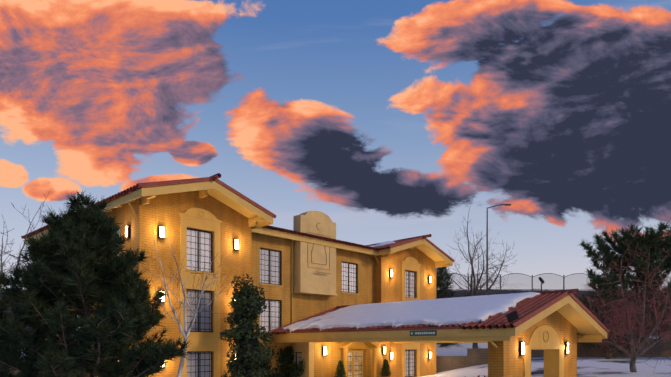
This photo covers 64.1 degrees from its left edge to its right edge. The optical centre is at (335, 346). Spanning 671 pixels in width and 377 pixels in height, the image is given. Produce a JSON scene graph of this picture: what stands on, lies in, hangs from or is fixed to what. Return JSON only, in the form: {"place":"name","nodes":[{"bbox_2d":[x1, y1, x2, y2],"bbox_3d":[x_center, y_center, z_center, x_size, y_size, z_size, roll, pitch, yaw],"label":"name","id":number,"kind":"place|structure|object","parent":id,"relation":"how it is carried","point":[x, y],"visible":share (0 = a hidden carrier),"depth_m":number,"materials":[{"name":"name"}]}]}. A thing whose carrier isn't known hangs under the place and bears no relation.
{"place":"outdoors","nodes":[
{"label":"outdoors","id":0,"kind":"place"},
{"bbox_2d":[0,0,670,289],"label":"sky","id":1,"kind":"structure","parent":0,"point":[380,118],"materials":[{"name":"blue"}]},
{"bbox_2d":[10,290,670,376],"bbox_3d":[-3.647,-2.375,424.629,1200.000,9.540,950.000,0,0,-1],"label":"ground","id":2,"kind":"structure","parent":0,"point":[602,367],"depth_m":38.18,"materials":[{"name":"white snow"}]},
{"bbox_2d":[0,259,29,376],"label":"pine","id":3,"kind":"object","parent":2,"relation":"on","point":[6,301],"visible":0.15,"depth_m":17.18,"materials":[{"name":"green plant"}]},
{"bbox_2d":[0,191,49,313],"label":"bare tree","id":4,"kind":"object","parent":2,"relation":"on","point":[3,263],"visible":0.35,"depth_m":26.76,"materials":[{"name":"grey plant"}]},
{"bbox_2d":[0,190,189,376],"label":"pine","id":5,"kind":"object","parent":2,"relation":"on","point":[73,255],"visible":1,"depth_m":13.59,"materials":[{"name":"green plant"}]},
{"bbox_2d":[38,190,251,376],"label":"wing walls","id":6,"kind":"structure","parent":2,"relation":"on","point":[161,210],"depth_m":24.31,"materials":[{"name":"beige paint"}]},
{"bbox_2d":[54,227,212,376],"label":"wing windows","id":7,"kind":"structure","parent":6,"relation":"in","point":[199,363],"depth_m":25.43,"materials":[{"name":"glass"}]},
{"bbox_2d":[21,173,275,244],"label":"wing roof","id":8,"kind":"structure","parent":6,"relation":"on","point":[232,198],"depth_m":24.27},
{"bbox_2d":[36,189,263,240],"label":"roof brackets","id":9,"kind":"object","parent":6,"relation":"attached to","point":[252,222],"visible":0.5,"depth_m":24.83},
{"bbox_2d":[125,225,238,367],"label":"wall lamps","id":10,"kind":"object","parent":6,"relation":"attached to","point":[161,232],"visible":0.33,"depth_m":23.72,"materials":[{"name":"white glass"}]},
{"bbox_2d":[178,208,221,376],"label":"window surround","id":11,"kind":"object","parent":6,"relation":"attached to","point":[200,218],"visible":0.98,"depth_m":25.20,"materials":[{"name":"yellow paint"}]},
{"bbox_2d":[137,227,234,376],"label":"birch","id":12,"kind":"object","parent":2,"relation":"on","point":[185,333],"visible":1,"depth_m":20.71,"materials":[{"name":"white plant"}]},
{"bbox_2d":[219,274,273,376],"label":"ivy column","id":13,"kind":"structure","parent":2,"relation":"on","point":[248,349],"depth_m":24.60,"materials":[{"name":"green plant"}]},
{"bbox_2d":[257,345,304,376],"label":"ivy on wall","id":14,"kind":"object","parent":2,"relation":"on","point":[287,358],"visible":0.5,"depth_m":30.66,"materials":[{"name":"green plant"}]},
{"bbox_2d":[290,342,313,376],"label":"lobby side wall","id":15,"kind":"structure","parent":2,"relation":"on","point":[306,349],"depth_m":30.46,"materials":[{"name":"yellow paint"}]},
{"bbox_2d":[296,352,301,369],"bbox_3d":[-2.071,0.895,30.934,0.600,1.100,0.050,0,0,44],"label":"lobby window","id":16,"kind":"structure","parent":15,"relation":"in","point":[298,356],"depth_m":31.04,"materials":[{"name":"grey glass"}]},
{"bbox_2d":[252,232,374,376],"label":"section walls","id":17,"kind":"structure","parent":2,"relation":"on","point":[306,305],"depth_m":31.77,"materials":[{"name":"yellow brick"}]},
{"bbox_2d":[290,239,294,323],"bbox_3d":[-2.533,-3.645,31.413,0.168,5.480,0.200,0,0,44],"label":"downspout","id":18,"kind":"object","parent":17,"relation":"attached to","point":[291,241],"visible":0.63,"depth_m":31.38,"materials":[{"name":"yellow metal"}]},
{"bbox_2d":[260,248,356,376],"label":"windows","id":19,"kind":"structure","parent":17,"relation":"attached to","point":[270,273],"depth_m":30.74,"materials":[{"name":"grey glass"}]},
{"bbox_2d":[259,283,358,334],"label":"sills","id":20,"kind":"structure","parent":17,"relation":"attached to","point":[282,286],"depth_m":30.74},
{"bbox_2d":[293,210,336,295],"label":"sign tower","id":21,"kind":"structure","parent":17,"relation":"attached to","point":[309,281],"depth_m":32.00,"materials":[{"name":"beige paint"}]},
{"bbox_2d":[307,223,330,273],"bbox_3d":[-0.908,-5.919,32.181,0.260,3.050,1.900,0,0,44],"label":"wall ornament","id":22,"kind":"object","parent":21,"relation":"attached to","point":[325,252],"visible":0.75,"depth_m":32.21,"materials":[{"name":"beige paint"}]},
{"bbox_2d":[252,225,379,255],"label":"roof","id":23,"kind":"structure","parent":17,"relation":"on","point":[302,236],"depth_m":31.87,"materials":[{"name":"paint"}]},
{"bbox_2d":[0,290,655,313],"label":"highway overpass","id":24,"kind":"object","parent":2,"relation":"on","point":[452,290],"visible":0.12,"depth_m":73.24,"materials":[{"name":"concrete"}]},
{"bbox_2d":[486,204,510,287],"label":"street lamp","id":25,"kind":"object","parent":24,"relation":"on","point":[487,237],"visible":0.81,"depth_m":76.26,"materials":[{"name":"grey metal"}]},
{"bbox_2d":[436,273,669,289],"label":"fence","id":26,"kind":"object","parent":24,"relation":"on","point":[563,276],"visible":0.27,"depth_m":73.91,"materials":[{"name":"grey metal"}]},
{"bbox_2d":[314,342,389,376],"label":"lobby walls","id":27,"kind":"structure","parent":2,"relation":"on","point":[325,366],"depth_m":32.05,"materials":[{"name":"yellow paint"}]},
{"bbox_2d":[322,346,385,355],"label":"wall lamps","id":28,"kind":"object","parent":27,"relation":"attached to","point":[324,350],"visible":1,"depth_m":31.14,"materials":[{"name":"white glass"}]},
{"bbox_2d":[348,350,362,376],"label":"lobby doors","id":29,"kind":"structure","parent":27,"relation":"in","point":[355,363],"depth_m":33.49,"materials":[{"name":"glass"}]},
{"bbox_2d":[339,342,377,376],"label":"door surround","id":30,"kind":"object","parent":27,"relation":"attached to","point":[372,345],"visible":0.84,"depth_m":33.66,"materials":[{"name":"yellow paint"}]},
{"bbox_2d":[375,248,435,376],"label":"wing walls","id":31,"kind":"structure","parent":2,"relation":"on","point":[388,288],"depth_m":38.12,"materials":[{"name":"yellow paint"}]},
{"bbox_2d":[389,269,430,359],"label":"wall lamps","id":32,"kind":"object","parent":31,"relation":"attached to","point":[391,276],"visible":0.62,"depth_m":37.26,"materials":[{"name":"white glass"}]},
{"bbox_2d":[365,234,454,267],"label":"wing roof","id":33,"kind":"structure","parent":31,"relation":"on","point":[431,250],"depth_m":38.41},
{"bbox_2d":[371,241,395,246],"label":"snow patches","id":34,"kind":"object","parent":33,"relation":"on","point":[385,243],"visible":0.25,"depth_m":38.30,"materials":[{"name":"white snow"}]},
{"bbox_2d":[405,270,414,376],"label":"wing windows","id":35,"kind":"structure","parent":31,"relation":"in","point":[409,293],"depth_m":39.08,"materials":[{"name":"grey glass"}]},
{"bbox_2d":[401,257,420,376],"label":"window surround","id":36,"kind":"object","parent":31,"relation":"attached to","point":[411,263],"visible":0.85,"depth_m":38.87,"materials":[{"name":"yellow paint"}]},
{"bbox_2d":[375,244,447,266],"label":"roof brackets","id":37,"kind":"object","parent":31,"relation":"attached to","point":[439,264],"visible":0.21,"depth_m":40.62,"materials":[{"name":"beige wood"}]},
{"bbox_2d":[436,267,455,343],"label":"pine","id":38,"kind":"object","parent":2,"relation":"on","point":[441,276],"visible":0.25,"depth_m":55.29,"materials":[{"name":"green plant"}]},
{"bbox_2d":[436,196,522,347],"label":"bare tree","id":39,"kind":"object","parent":2,"relation":"on","point":[474,290],"visible":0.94,"depth_m":49.31,"materials":[{"name":"grey plant"}]},
{"bbox_2d":[436,338,670,372],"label":"garden block wall","id":40,"kind":"structure","parent":2,"relation":"on","point":[476,356],"depth_m":42.79,"materials":[{"name":"grey concrete"}]},
{"bbox_2d":[576,270,664,358],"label":"bare tree","id":41,"kind":"object","parent":2,"relation":"on","point":[600,280],"visible":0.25,"depth_m":40.03,"materials":[{"name":"brown plant"}]},
{"bbox_2d":[575,240,670,371],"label":"crab apple","id":42,"kind":"object","parent":2,"relation":"on","point":[638,349],"visible":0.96,"depth_m":29.59,"materials":[{"name":"brown plant"}]},
{"bbox_2d":[579,220,670,332],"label":"pine","id":43,"kind":"object","parent":2,"relation":"on","point":[656,244],"visible":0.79,"depth_m":42.65,"materials":[{"name":"green plant"}]},
{"bbox_2d":[645,278,670,334],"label":"bare shrub","id":44,"kind":"object","parent":2,"relation":"on","point":[665,317],"visible":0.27,"depth_m":59.08,"materials":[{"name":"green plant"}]},
{"bbox_2d":[282,292,539,331],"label":"snow","id":45,"kind":"structure","parent":0,"point":[453,311],"depth_m":25.98,"materials":[{"name":"white snow"}]},
{"bbox_2d":[488,310,576,376],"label":"portico wall","id":46,"kind":"structure","parent":0,"point":[505,359],"depth_m":23.30,"materials":[{"name":"yellow brick"}]},
{"bbox_2d":[267,288,609,338],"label":"canopy roof","id":47,"kind":"structure","parent":46,"relation":"on","point":[569,306],"depth_m":24.16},
{"bbox_2d":[410,330,436,335],"bbox_3d":[3.803,-0.565,23.265,1.400,0.240,0.019,0,0,44],"label":"clearance sign","id":48,"kind":"object","parent":47,"relation":"attached to","point":[425,333],"visible":1,"depth_m":23.20,"materials":[{"name":"green metal"}]},
{"bbox_2d":[273,335,601,342],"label":"fascia","id":49,"kind":"structure","parent":47,"relation":"attached to","point":[485,339],"depth_m":25.37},
{"bbox_2d":[506,277,544,322],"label":"porte cochere flood lights","id":50,"kind":"object","parent":47,"relation":"attached to","point":[512,316],"visible":0.81,"depth_m":20.59},
{"bbox_2d":[519,341,568,355],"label":"wall lamps","id":51,"kind":"object","parent":46,"relation":"attached to","point":[522,348],"visible":1,"depth_m":23.10,"materials":[{"name":"white glass"}]},
{"bbox_2d":[524,325,564,376],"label":"archway","id":52,"kind":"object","parent":46,"relation":"attached to","point":[553,348],"depth_m":25.50,"materials":[{"name":"yellow paint"}]},
{"bbox_2d":[489,335,604,348],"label":"porte cochere braces","id":53,"kind":"object","parent":46,"relation":"attached to","point":[585,337],"visible":0.25,"depth_m":28.20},
{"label":"drive apron","id":54,"kind":"structure","parent":0,"visible":0},
{"bbox_2d":[335,361,346,376],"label":"potted conifer","id":55,"kind":"object","parent":54,"relation":"on","point":[340,371],"visible":1,"depth_m":31.03,"materials":[{"name":"plant"}]},
{"bbox_2d":[380,359,391,376],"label":"potted conifer","id":56,"kind":"object","parent":54,"relation":"on","point":[385,371],"visible":1,"depth_m":34.03,"materials":[{"name":"plant"}]}
]}

